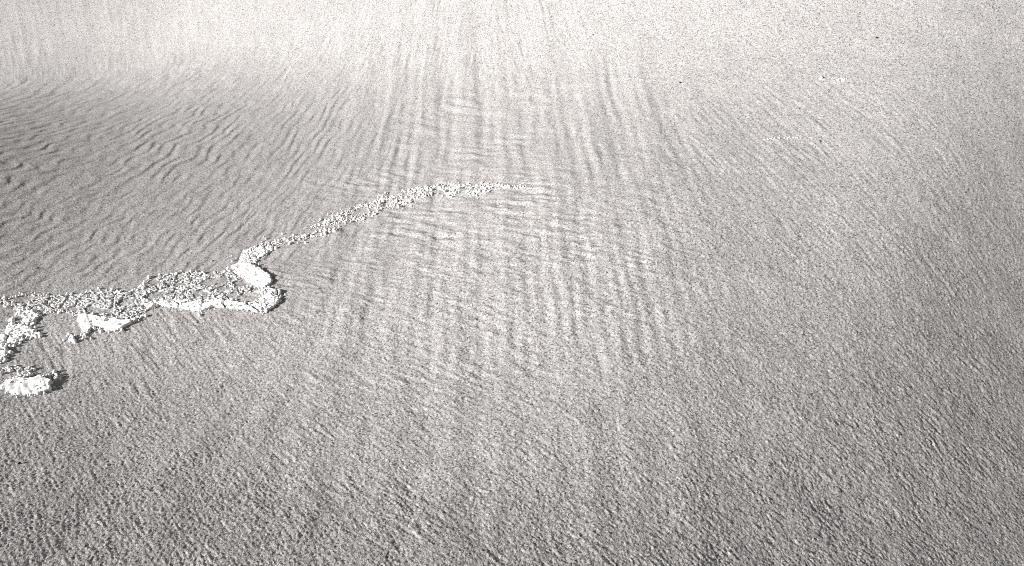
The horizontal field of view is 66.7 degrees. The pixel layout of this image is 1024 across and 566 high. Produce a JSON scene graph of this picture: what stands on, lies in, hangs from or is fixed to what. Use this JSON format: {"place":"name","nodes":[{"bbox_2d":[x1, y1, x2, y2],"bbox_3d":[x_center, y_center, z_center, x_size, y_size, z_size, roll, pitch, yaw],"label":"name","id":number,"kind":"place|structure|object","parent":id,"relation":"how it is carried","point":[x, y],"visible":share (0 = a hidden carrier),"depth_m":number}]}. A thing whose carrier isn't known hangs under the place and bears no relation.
{"place":"outdoors","nodes":[
{"label":"outdoors","id":0,"kind":"place"},
{"bbox_2d":[0,0,1023,565],"bbox_3d":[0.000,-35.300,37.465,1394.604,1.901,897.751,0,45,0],"label":"ground","id":1,"kind":"structure","parent":0,"point":[652,312],"depth_m":2.30},
{"bbox_2d":[4,366,33,377],"bbox_3d":[-1.324,0.244,2.075,0.098,0.026,0.062,0,45,0],"label":"crust flake","id":2,"kind":"object","parent":1,"relation":"on","point":[25,372],"visible":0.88,"depth_m":2.08},
{"bbox_2d":[0,309,39,361],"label":"crust plate","id":3,"kind":"object","parent":1,"relation":"on","point":[15,332],"visible":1,"depth_m":2.21},
{"bbox_2d":[1,375,52,394],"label":"crust slab","id":4,"kind":"object","parent":1,"relation":"on","point":[38,384],"depth_m":2.02},
{"bbox_2d":[45,373,61,381],"bbox_3d":[-1.218,0.252,2.067,0.054,0.025,0.044,19,48,18],"label":"crust flake","id":5,"kind":"object","parent":1,"relation":"on","point":[57,376],"visible":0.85,"depth_m":2.07},
{"bbox_2d":[0,288,146,319],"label":"crust plate","id":6,"kind":"object","parent":1,"relation":"on","point":[55,301],"visible":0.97,"depth_m":2.34},
{"bbox_2d":[77,313,135,332],"bbox_3d":[-1.181,0.122,2.259,0.182,0.026,0.088,0,45,0],"label":"crust slab","id":7,"kind":"object","parent":1,"relation":"on","point":[87,321],"depth_m":2.25},
{"bbox_2d":[142,267,261,302],"bbox_3d":[-0.954,0.007,2.428,0.404,0.070,0.225,0,45,0],"label":"crust plate","id":8,"kind":"object","parent":1,"relation":"on","point":[168,277],"visible":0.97,"depth_m":2.42},
{"bbox_2d":[145,298,262,312],"bbox_3d":[-0.915,0.070,2.325,0.381,0.037,0.065,2,45,2],"label":"crust ledge","id":9,"kind":"object","parent":1,"relation":"on","point":[195,305],"visible":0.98,"depth_m":2.32},
{"bbox_2d":[231,262,272,287],"bbox_3d":[-0.819,-0.026,2.474,0.077,0.066,0.218,-35,54,-30],"label":"crust slab","id":10,"kind":"object","parent":1,"relation":"on","point":[256,276],"depth_m":2.46},
{"bbox_2d":[231,246,272,265],"bbox_3d":[-0.872,-0.096,2.599,0.130,0.052,0.143,12,46,11],"label":"crust knot","id":11,"kind":"object","parent":1,"relation":"on","point":[246,257],"visible":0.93,"depth_m":2.59},
{"bbox_2d":[260,287,282,308],"bbox_3d":[-0.727,0.052,2.338,0.082,0.040,0.127,0,45,0],"label":"crust knot","id":12,"kind":"object","parent":1,"relation":"on","point":[270,298],"visible":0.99,"depth_m":2.33},
{"bbox_2d":[248,229,332,252],"bbox_3d":[-0.760,-0.148,2.677,0.307,0.038,0.077,-18,48,-17],"label":"crust trail","id":13,"kind":"object","parent":1,"relation":"on","point":[276,242],"visible":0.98,"depth_m":2.68},
{"bbox_2d":[313,195,399,227],"bbox_3d":[-0.571,-0.266,2.842,0.362,0.039,0.089,-25,50,-23],"label":"crust trail","id":14,"kind":"object","parent":1,"relation":"on","point":[345,212],"visible":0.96,"depth_m":2.84},
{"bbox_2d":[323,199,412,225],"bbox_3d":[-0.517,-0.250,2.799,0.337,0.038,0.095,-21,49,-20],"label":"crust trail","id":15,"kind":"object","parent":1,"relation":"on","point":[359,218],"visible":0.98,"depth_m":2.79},
{"bbox_2d":[404,191,432,197],"bbox_3d":[-0.344,-0.316,2.856,0.118,0.042,0.052,0,45,0],"label":"crust fragment","id":16,"kind":"object","parent":1,"relation":"on","point":[421,194],"visible":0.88,"depth_m":2.84},
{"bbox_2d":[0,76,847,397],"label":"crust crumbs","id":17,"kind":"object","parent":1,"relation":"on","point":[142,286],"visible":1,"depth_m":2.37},
{"bbox_2d":[398,183,523,194],"bbox_3d":[-0.185,-0.351,2.829,0.498,0.155,0.082,12,46,11],"label":"crust trail","id":18,"kind":"object","parent":1,"relation":"on","point":[449,187],"visible":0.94,"depth_m":2.87}
]}

